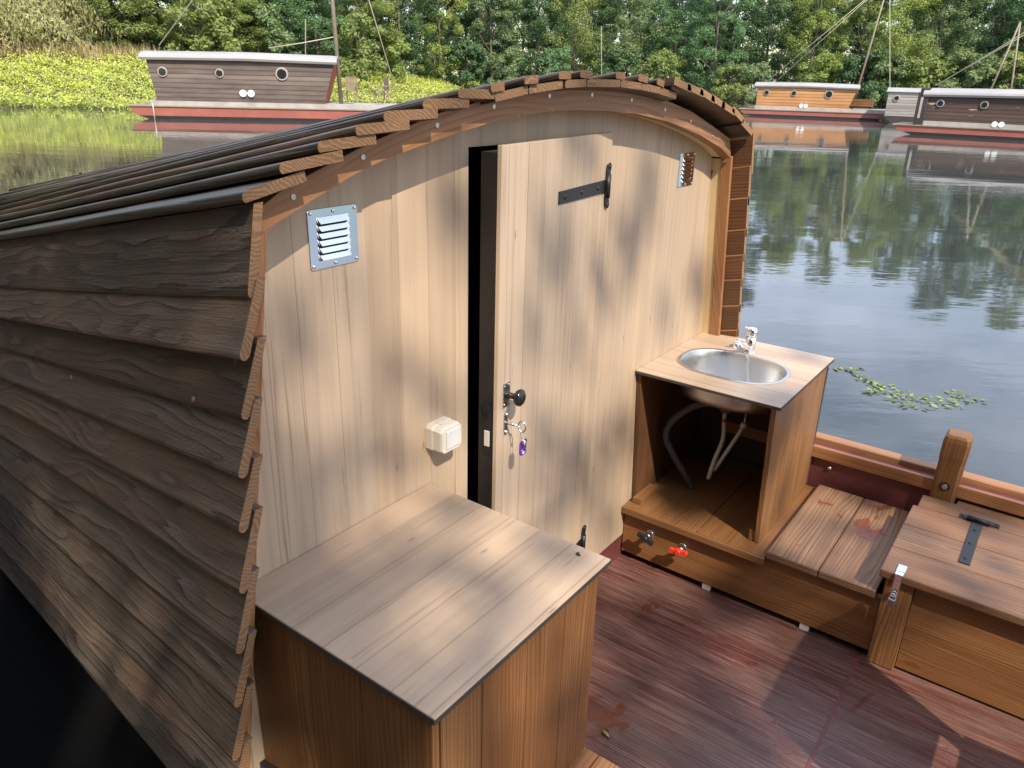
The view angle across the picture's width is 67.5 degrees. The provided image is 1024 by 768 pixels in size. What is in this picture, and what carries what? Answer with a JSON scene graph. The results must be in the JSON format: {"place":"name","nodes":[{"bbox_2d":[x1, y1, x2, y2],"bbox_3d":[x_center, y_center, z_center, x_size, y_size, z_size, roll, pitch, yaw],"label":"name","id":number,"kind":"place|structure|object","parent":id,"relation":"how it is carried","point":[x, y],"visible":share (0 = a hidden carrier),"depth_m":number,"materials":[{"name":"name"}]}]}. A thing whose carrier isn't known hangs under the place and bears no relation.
{"place":"outdoors","nodes":[
{"label":"outdoors","id":0,"kind":"place"},
{"bbox_2d":[0,569,165,767],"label":"jetty","id":1,"kind":"object","parent":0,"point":[58,708],"depth_m":2.52,"materials":[{"name":"brown wood"}]},
{"bbox_2d":[0,62,886,108],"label":"river bank","id":2,"kind":"structure","parent":0,"point":[746,104],"depth_m":42.90,"materials":[{"name":"green plant"}]},
{"bbox_2d":[0,7,31,44],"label":"willow bush","id":3,"kind":"object","parent":2,"relation":"on","point":[9,23],"visible":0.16,"depth_m":44.59,"materials":[{"name":"green plant"}]},
{"bbox_2d":[0,0,124,53],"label":"willow bush","id":4,"kind":"object","parent":2,"relation":"on","point":[54,26],"visible":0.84,"depth_m":44.78,"materials":[{"name":"green plant"}]},
{"bbox_2d":[0,36,162,66],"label":"dry grass","id":5,"kind":"structure","parent":2,"relation":"on","point":[100,50],"depth_m":44.57,"materials":[{"name":"beige plant"}]},
{"bbox_2d":[56,0,158,47],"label":"broadleaf tree","id":6,"kind":"object","parent":2,"relation":"on","point":[109,35],"visible":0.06,"depth_m":54.49,"materials":[{"name":"green plant"}]},
{"bbox_2d":[59,0,161,50],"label":"broadleaf tree","id":7,"kind":"object","parent":2,"relation":"on","point":[103,8],"visible":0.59,"depth_m":47.74,"materials":[{"name":"green plant"}]},
{"bbox_2d":[80,0,166,47],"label":"broadleaf tree","id":8,"kind":"object","parent":2,"relation":"on","point":[125,37],"visible":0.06,"depth_m":65.14,"materials":[{"name":"green plant"}]},
{"bbox_2d":[89,0,180,50],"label":"broadleaf tree","id":9,"kind":"object","parent":2,"relation":"on","point":[147,35],"visible":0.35,"depth_m":52.30,"materials":[{"name":"green plant"}]},
{"bbox_2d":[95,0,192,50],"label":"broadleaf tree","id":10,"kind":"object","parent":2,"relation":"on","point":[160,33],"visible":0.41,"depth_m":51.09,"materials":[{"name":"green plant"}]},
{"bbox_2d":[149,0,204,37],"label":"broadleaf tree","id":11,"kind":"object","parent":2,"relation":"on","point":[184,23],"visible":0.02,"depth_m":61.96,"materials":[{"name":"green plant"}]},
{"bbox_2d":[148,0,232,50],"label":"broadleaf tree","id":12,"kind":"object","parent":2,"relation":"on","point":[159,15],"visible":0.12,"depth_m":54.56,"materials":[{"name":"green plant"}]},
{"bbox_2d":[158,0,244,51],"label":"shrub","id":13,"kind":"object","parent":2,"relation":"on","point":[213,20],"visible":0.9,"depth_m":49.67,"materials":[{"name":"green plant"}]},
{"bbox_2d":[193,0,271,52],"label":"broadleaf tree","id":14,"kind":"object","parent":2,"relation":"on","point":[239,16],"visible":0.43,"depth_m":52.01,"materials":[{"name":"green plant"}]},
{"bbox_2d":[0,47,479,108],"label":"meadow plants","id":15,"kind":"object","parent":2,"relation":"on","point":[67,100],"visible":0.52,"depth_m":42.26,"materials":[{"name":"green plant"}]},
{"bbox_2d":[186,0,293,53],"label":"broadleaf tree","id":16,"kind":"object","parent":2,"relation":"on","point":[272,1],"visible":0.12,"depth_m":57.18,"materials":[{"name":"green plant"}]},
{"bbox_2d":[226,0,297,53],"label":"shrub","id":17,"kind":"object","parent":2,"relation":"on","point":[268,18],"visible":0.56,"depth_m":52.88,"materials":[{"name":"green plant"}]},
{"bbox_2d":[257,0,316,50],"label":"broadleaf tree","id":18,"kind":"object","parent":2,"relation":"on","point":[300,29],"visible":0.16,"depth_m":60.46,"materials":[{"name":"green plant"}]},
{"bbox_2d":[262,1,344,55],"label":"broadleaf tree","id":19,"kind":"object","parent":2,"relation":"on","point":[302,30],"visible":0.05,"depth_m":69.93,"materials":[{"name":"green plant"}]},
{"bbox_2d":[270,0,362,63],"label":"broadleaf tree","id":20,"kind":"object","parent":2,"relation":"on","point":[316,22],"visible":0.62,"depth_m":57.87,"materials":[{"name":"green plant"}]},
{"bbox_2d":[290,0,393,67],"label":"broadleaf tree","id":21,"kind":"object","parent":2,"relation":"on","point":[379,15],"visible":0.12,"depth_m":65.81,"materials":[{"name":"green plant"}]},
{"bbox_2d":[329,10,386,82],"bbox_3d":[-11.771,-25.522,58.584,4.122,5.736,4.740,-7,23,-20],"label":"shrub","id":22,"kind":"object","parent":2,"relation":"on","point":[360,65],"visible":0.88,"depth_m":57.68,"materials":[{"name":"green plant"}]},
{"bbox_2d":[334,0,404,79],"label":"broadleaf tree","id":23,"kind":"object","parent":2,"relation":"on","point":[389,9],"visible":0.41,"depth_m":60.59,"materials":[{"name":"green plant"}]},
{"bbox_2d":[356,28,411,84],"bbox_3d":[-10.550,-26.515,62.535,4.485,4.692,4.238,-11,25,-29],"label":"shrub","id":24,"kind":"object","parent":2,"relation":"on","point":[392,54],"visible":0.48,"depth_m":61.92,"materials":[{"name":"green plant"}]},
{"bbox_2d":[357,0,419,75],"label":"broadleaf tree","id":25,"kind":"object","parent":2,"relation":"on","point":[393,22],"visible":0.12,"depth_m":72.79,"materials":[{"name":"green plant"}]},
{"bbox_2d":[373,0,442,74],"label":"broadleaf tree","id":26,"kind":"object","parent":2,"relation":"on","point":[410,27],"visible":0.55,"depth_m":68.27,"materials":[{"name":"green plant"}]},
{"bbox_2d":[340,67,480,87],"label":"tall green grass","id":27,"kind":"structure","parent":2,"relation":"on","point":[410,79],"depth_m":65.89,"materials":[{"name":"green plant"}]},
{"bbox_2d":[412,0,469,84],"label":"broadleaf tree","id":28,"kind":"object","parent":2,"relation":"on","point":[434,47],"visible":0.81,"depth_m":69.24,"materials":[{"name":"green plant"}]},
{"bbox_2d":[403,0,478,81],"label":"broadleaf tree","id":29,"kind":"object","parent":2,"relation":"on","point":[467,23],"visible":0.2,"depth_m":80.16,"materials":[{"name":"green plant"}]},
{"bbox_2d":[441,40,487,89],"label":"shrub","id":30,"kind":"object","parent":2,"relation":"on","point":[471,51],"visible":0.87,"depth_m":69.91,"materials":[{"name":"green plant"}]},
{"bbox_2d":[440,0,495,80],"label":"broadleaf tree","id":31,"kind":"object","parent":2,"relation":"on","point":[456,38],"visible":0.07,"depth_m":93.93,"materials":[{"name":"green plant"}]},
{"bbox_2d":[442,0,513,84],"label":"broadleaf tree","id":32,"kind":"object","parent":2,"relation":"on","point":[497,47],"visible":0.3,"depth_m":80.81,"materials":[{"name":"green plant"}]},
{"bbox_2d":[466,0,524,83],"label":"broadleaf tree","id":33,"kind":"object","parent":2,"relation":"on","point":[510,35],"visible":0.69,"depth_m":74.27,"materials":[{"name":"green plant"}]},
{"bbox_2d":[484,46,524,84],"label":"shrub","id":34,"kind":"object","parent":2,"relation":"on","point":[510,58],"visible":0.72,"depth_m":72.80,"materials":[{"name":"green plant"}]},
{"bbox_2d":[486,0,553,79],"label":"broadleaf tree","id":35,"kind":"object","parent":2,"relation":"on","point":[526,52],"visible":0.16,"depth_m":93.59,"materials":[{"name":"green plant"}]},
{"bbox_2d":[506,0,570,76],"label":"broadleaf tree","id":36,"kind":"object","parent":2,"relation":"on","point":[537,20],"visible":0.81,"depth_m":75.59,"materials":[{"name":"green plant"}]},
{"bbox_2d":[84,0,1023,91],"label":"distant wood","id":37,"kind":"object","parent":2,"relation":"on","point":[407,63],"visible":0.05,"depth_m":106.86,"materials":[{"name":"green plant"}]},
{"bbox_2d":[536,45,572,74],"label":"shrub","id":38,"kind":"object","parent":2,"relation":"on","point":[559,54],"visible":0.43,"depth_m":73.52,"materials":[{"name":"green plant"}]},
{"bbox_2d":[536,0,589,71],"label":"broadleaf tree","id":39,"kind":"object","parent":2,"relation":"on","point":[551,32],"visible":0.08,"depth_m":95.62,"materials":[{"name":"green plant"}]},
{"bbox_2d":[540,0,613,76],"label":"broadleaf tree","id":40,"kind":"object","parent":2,"relation":"on","point":[585,37],"visible":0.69,"depth_m":75.31,"materials":[{"name":"green plant"}]},
{"bbox_2d":[558,0,608,75],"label":"broadleaf tree","id":41,"kind":"object","parent":2,"relation":"on","point":[603,5],"visible":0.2,"depth_m":84.02,"materials":[{"name":"green plant"}]},
{"bbox_2d":[579,0,621,73],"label":"broadleaf tree","id":42,"kind":"object","parent":2,"relation":"on","point":[599,24],"visible":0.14,"depth_m":97.90,"materials":[{"name":"green plant"}]},
{"bbox_2d":[594,47,642,75],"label":"shrub","id":43,"kind":"object","parent":2,"relation":"on","point":[632,61],"visible":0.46,"depth_m":73.49,"materials":[{"name":"green plant"}]},
{"bbox_2d":[590,0,668,76],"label":"broadleaf tree","id":44,"kind":"object","parent":2,"relation":"on","point":[629,7],"visible":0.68,"depth_m":74.18,"materials":[{"name":"green plant"}]},
{"bbox_2d":[616,0,687,79],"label":"broadleaf tree","id":45,"kind":"object","parent":2,"relation":"on","point":[620,30],"visible":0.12,"depth_m":90.64,"materials":[{"name":"green plant"}]},
{"bbox_2d":[644,47,687,79],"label":"shrub","id":46,"kind":"object","parent":2,"relation":"on","point":[662,64],"visible":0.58,"depth_m":73.30,"materials":[{"name":"green plant"}]},
{"bbox_2d":[641,0,704,82],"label":"broadleaf tree","id":47,"kind":"object","parent":2,"relation":"on","point":[679,20],"visible":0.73,"depth_m":74.52,"materials":[{"name":"green plant"}]},
{"bbox_2d":[656,0,732,83],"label":"broadleaf tree","id":48,"kind":"object","parent":2,"relation":"on","point":[685,28],"visible":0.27,"depth_m":84.65,"materials":[{"name":"green plant"}]},
{"bbox_2d":[676,0,733,88],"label":"broadleaf tree","id":49,"kind":"object","parent":2,"relation":"on","point":[700,38],"visible":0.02,"depth_m":97.95,"materials":[{"name":"green plant"}]},
{"bbox_2d":[685,0,757,93],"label":"broadleaf tree","id":50,"kind":"object","parent":2,"relation":"on","point":[712,53],"visible":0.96,"depth_m":72.65,"materials":[{"name":"green plant"}]},
{"bbox_2d":[710,63,750,104],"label":"shrub","id":51,"kind":"object","parent":2,"relation":"on","point":[739,91],"visible":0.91,"depth_m":72.10,"materials":[{"name":"green plant"}]},
{"bbox_2d":[701,0,766,94],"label":"broadleaf tree","id":52,"kind":"object","parent":2,"relation":"on","point":[735,43],"visible":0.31,"depth_m":84.68,"materials":[{"name":"green plant"}]},
{"bbox_2d":[727,61,771,104],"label":"shrub","id":53,"kind":"object","parent":2,"relation":"on","point":[752,71],"visible":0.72,"depth_m":71.42,"materials":[{"name":"green plant"}]},
{"bbox_2d":[740,0,811,81],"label":"broadleaf tree","id":54,"kind":"object","parent":2,"relation":"on","point":[768,9],"visible":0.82,"depth_m":73.89,"materials":[{"name":"green plant"}]},
{"bbox_2d":[743,0,811,84],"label":"broadleaf tree","id":55,"kind":"object","parent":2,"relation":"on","point":[785,4],"visible":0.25,"depth_m":88.53,"materials":[{"name":"green plant"}]},
{"bbox_2d":[776,0,852,82],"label":"broadleaf tree","id":56,"kind":"object","parent":2,"relation":"on","point":[820,15],"visible":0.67,"depth_m":70.67,"materials":[{"name":"green plant"}]},
{"bbox_2d":[788,0,843,80],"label":"broadleaf tree","id":57,"kind":"object","parent":2,"relation":"on","point":[808,41],"visible":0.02,"depth_m":95.26,"materials":[{"name":"green plant"}]},
{"bbox_2d":[798,50,845,83],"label":"shrub","id":58,"kind":"object","parent":2,"relation":"on","point":[831,65],"visible":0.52,"depth_m":69.73,"materials":[{"name":"green plant"}]},
{"bbox_2d":[788,0,869,82],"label":"broadleaf tree","id":59,"kind":"object","parent":2,"relation":"on","point":[839,14],"visible":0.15,"depth_m":80.02,"materials":[{"name":"green plant"}]},
{"bbox_2d":[830,0,893,93],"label":"broadleaf tree","id":60,"kind":"object","parent":2,"relation":"on","point":[855,16],"visible":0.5,"depth_m":69.34,"materials":[{"name":"green plant"}]},
{"bbox_2d":[828,50,898,108],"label":"shrub","id":61,"kind":"object","parent":2,"relation":"on","point":[850,73],"visible":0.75,"depth_m":68.46,"materials":[{"name":"green plant"}]},
{"bbox_2d":[831,0,912,96],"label":"broadleaf tree","id":62,"kind":"object","parent":2,"relation":"on","point":[856,45],"visible":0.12,"depth_m":89.87,"materials":[{"name":"green plant"}]},
{"bbox_2d":[853,54,909,107],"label":"shrub","id":63,"kind":"object","parent":2,"relation":"on","point":[893,64],"visible":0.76,"depth_m":68.04,"materials":[{"name":"green plant"}]},
{"bbox_2d":[860,0,945,98],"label":"broadleaf tree","id":64,"kind":"object","parent":2,"relation":"on","point":[901,37],"visible":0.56,"depth_m":67.42,"materials":[{"name":"green plant"}]},
{"bbox_2d":[880,0,954,86],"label":"broadleaf tree","id":65,"kind":"object","parent":2,"relation":"on","point":[931,31],"visible":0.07,"depth_m":86.44,"materials":[{"name":"green plant"}]},
{"bbox_2d":[904,48,958,87],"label":"shrub","id":66,"kind":"object","parent":2,"relation":"on","point":[924,62],"visible":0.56,"depth_m":66.59,"materials":[{"name":"green plant"}]},
{"bbox_2d":[905,0,977,80],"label":"broadleaf tree","id":67,"kind":"object","parent":2,"relation":"on","point":[951,27],"visible":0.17,"depth_m":76.56,"materials":[{"name":"green plant"}]},
{"bbox_2d":[905,0,995,87],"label":"broadleaf tree","id":68,"kind":"object","parent":2,"relation":"on","point":[948,44],"visible":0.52,"depth_m":67.36,"materials":[{"name":"green plant"}]},
{"bbox_2d":[923,4,987,81],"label":"broadleaf tree","id":69,"kind":"object","parent":2,"relation":"on","point":[977,27],"visible":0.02,"depth_m":88.95,"materials":[{"name":"green plant"}]},
{"bbox_2d":[930,50,1003,88],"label":"shrub","id":70,"kind":"object","parent":2,"relation":"on","point":[976,76],"visible":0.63,"depth_m":65.45,"materials":[{"name":"green plant"}]},
{"bbox_2d":[953,0,1023,88],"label":"broadleaf tree","id":71,"kind":"object","parent":2,"relation":"on","point":[999,34],"visible":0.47,"depth_m":67.03,"materials":[{"name":"green plant"}]},
{"bbox_2d":[953,0,1023,88],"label":"broadleaf tree","id":72,"kind":"object","parent":2,"relation":"on","point":[984,52],"visible":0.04,"depth_m":79.63,"materials":[{"name":"green plant"}]},
{"bbox_2d":[984,0,1023,88],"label":"broadleaf tree","id":73,"kind":"object","parent":2,"relation":"on","point":[1017,10],"visible":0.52,"depth_m":65.15,"materials":[{"name":"green plant"}]},
{"bbox_2d":[985,50,1023,88],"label":"shrub","id":74,"kind":"object","parent":2,"relation":"on","point":[1009,60],"visible":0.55,"depth_m":64.12,"materials":[{"name":"green plant"}]},
{"bbox_2d":[0,102,1023,486],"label":"water","id":75,"kind":"structure","parent":0,"point":[884,252],"depth_m":10.25,"materials":[{"name":"grey liquid"}]},
{"bbox_2d":[126,0,395,121],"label":"houseboat","id":76,"kind":"object","parent":75,"relation":"on","point":[206,85],"visible":0.96,"depth_m":33.03,"materials":[{"name":"red paint"}]},
{"bbox_2d":[342,76,357,99],"bbox_3d":[-7.242,-13.237,34.317,0.590,0.980,0.540,3,22,3],"label":"garden chair","id":77,"kind":"object","parent":76,"relation":"on","point":[350,82],"visible":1,"depth_m":34.45,"materials":[{"name":"grey wood"}]},
{"bbox_2d":[373,77,389,100],"bbox_3d":[-5.881,-13.303,34.573,0.540,0.980,0.590,-13,26,-32],"label":"garden chair","id":78,"kind":"object","parent":76,"relation":"on","point":[386,86],"visible":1,"depth_m":34.62,"materials":[{"name":"grey wood"}]},
{"bbox_2d":[305,19,305,54],"bbox_3d":[-10.620,-16.444,39.412,0.362,4.211,0.064,-5,23,-15],"label":"mooring pole","id":79,"kind":"object","parent":75,"relation":"in","point":[305,36],"visible":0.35,"depth_m":38.93,"materials":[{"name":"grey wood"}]},
{"bbox_2d":[0,70,1023,767],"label":"houseboat","id":80,"kind":"object","parent":75,"relation":"on","point":[232,372],"visible":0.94,"depth_m":2.01,"materials":[{"name":"brown wood"}]},
{"bbox_2d":[478,132,612,547],"bbox_3d":[0.117,0.062,2.298,0.111,1.527,0.665,13,25,27],"label":"door","id":81,"kind":"structure","parent":80,"relation":"in","point":[545,203],"depth_m":2.13,"materials":[{"name":"brown wood"}]},
{"bbox_2d":[505,421,526,455],"bbox_3d":[0.011,0.139,2.052,0.062,0.099,0.029,17,26,33],"label":"key ring","id":82,"kind":"object","parent":81,"relation":"hanging from","point":[522,446],"visible":1,"depth_m":2.04,"materials":[{"name":"metal"}]},
{"bbox_2d":[569,747,619,767],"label":"bench","id":83,"kind":"object","parent":80,"relation":"on","point":[586,758],"visible":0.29,"depth_m":1.87,"materials":[{"name":"brown wood"}]},
{"bbox_2d":[253,483,610,767],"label":"counter cabinet","id":84,"kind":"object","parent":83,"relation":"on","point":[429,625],"visible":0.95,"depth_m":1.55,"materials":[{"name":"brown wood"}]},
{"bbox_2d":[254,620,259,639],"bbox_3d":[-0.518,0.503,1.564,0.018,0.054,0.012,17,26,33],"label":"green leaf","id":85,"kind":"object","parent":84,"relation":"attached to","point":[256,626],"visible":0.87,"depth_m":1.56,"materials":[{"name":"green plant"}]},
{"bbox_2d":[602,729,609,737],"bbox_3d":[0.281,1.042,2.289,0.038,0.008,0.020,17,26,33],"label":"dry leaf","id":86,"kind":"object","parent":80,"relation":"on","point":[605,732],"visible":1,"depth_m":2.29,"materials":[{"name":"beige plant"}]},
{"bbox_2d":[621,454,913,649],"bbox_3d":[1.220,0.676,2.904,1.498,0.277,0.673,17,26,33],"label":"bench","id":87,"kind":"object","parent":80,"relation":"on","point":[814,557],"visible":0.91,"depth_m":2.88,"materials":[{"name":"brown wood"}]},
{"bbox_2d":[632,326,834,542],"bbox_3d":[0.861,0.137,3.016,0.542,0.692,0.647,17,26,33],"label":"sink cabinet","id":88,"kind":"object","parent":87,"relation":"on","point":[696,394],"visible":1,"depth_m":3.01,"materials":[{"name":"brown wood"}]},
{"bbox_2d":[866,495,1023,718],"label":"storage locker","id":89,"kind":"object","parent":80,"relation":"on","point":[957,569],"visible":1,"depth_m":2.47,"materials":[{"name":"brown wood"}]},
{"bbox_2d":[886,593,895,606],"bbox_3d":[1.221,0.692,2.464,0.026,0.048,0.012,17,26,33],"label":"padlock","id":90,"kind":"object","parent":89,"relation":"hanging from","point":[891,602],"visible":1,"depth_m":2.46,"materials":[{"name":"metal"}]},
{"bbox_2d":[601,26,601,74],"bbox_3d":[6.666,-23.359,57.052,0.467,5.951,0.077,4,22,7],"label":"mooring pole","id":91,"kind":"object","parent":75,"relation":"in","point":[601,50],"visible":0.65,"depth_m":56.53,"materials":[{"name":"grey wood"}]},
{"bbox_2d":[738,0,889,120],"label":"houseboat","id":92,"kind":"object","parent":75,"relation":"on","point":[807,100],"visible":0.97,"depth_m":50.44,"materials":[{"name":"red paint"}]},
{"bbox_2d":[850,99,862,106],"bbox_3d":[22.621,-18.467,50.347,0.840,0.450,0.600,15,25,30],"label":"wooden crate","id":93,"kind":"object","parent":92,"relation":"on","point":[857,102],"visible":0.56,"depth_m":50.07,"materials":[{"name":"brown wood"}]},
{"bbox_2d":[862,99,874,106],"bbox_3d":[23.177,-18.373,50.149,0.840,0.450,0.600,15,25,30],"label":"wooden crate","id":94,"kind":"object","parent":92,"relation":"on","point":[868,102],"visible":0.83,"depth_m":49.87,"materials":[{"name":"brown wood"}]},
{"bbox_2d":[882,87,926,122],"bbox_3d":[26.063,-16.853,46.855,6.000,2.220,2.400,12,24,24],"label":"houseboat","id":95,"kind":"object","parent":75,"relation":"on","point":[901,104],"visible":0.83,"depth_m":46.71,"materials":[{"name":"grey wood"}]},
{"bbox_2d":[829,365,986,408],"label":"floating water plants","id":96,"kind":"object","parent":75,"relation":"on","point":[911,395],"visible":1,"depth_m":5.48,"materials":[{"name":"green plant"}]},
{"bbox_2d":[892,22,1023,140],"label":"houseboat","id":97,"kind":"object","parent":75,"relation":"on","point":[991,113],"visible":0.99,"depth_m":34.41,"materials":[{"name":"red paint"}]},
{"bbox_2d":[917,97,923,117],"bbox_3d":[18.782,-12.714,35.263,0.101,0.920,0.018,15,26,31],"label":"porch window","id":98,"kind":"structure","parent":97,"relation":"in","point":[918,116],"depth_m":35.26,"materials":[{"name":"white"}]},
{"bbox_2d":[113,0,1023,87],"label":"sky","id":99,"kind":"structure","parent":0,"point":[777,49],"materials":[{"name":"white"}]}
]}

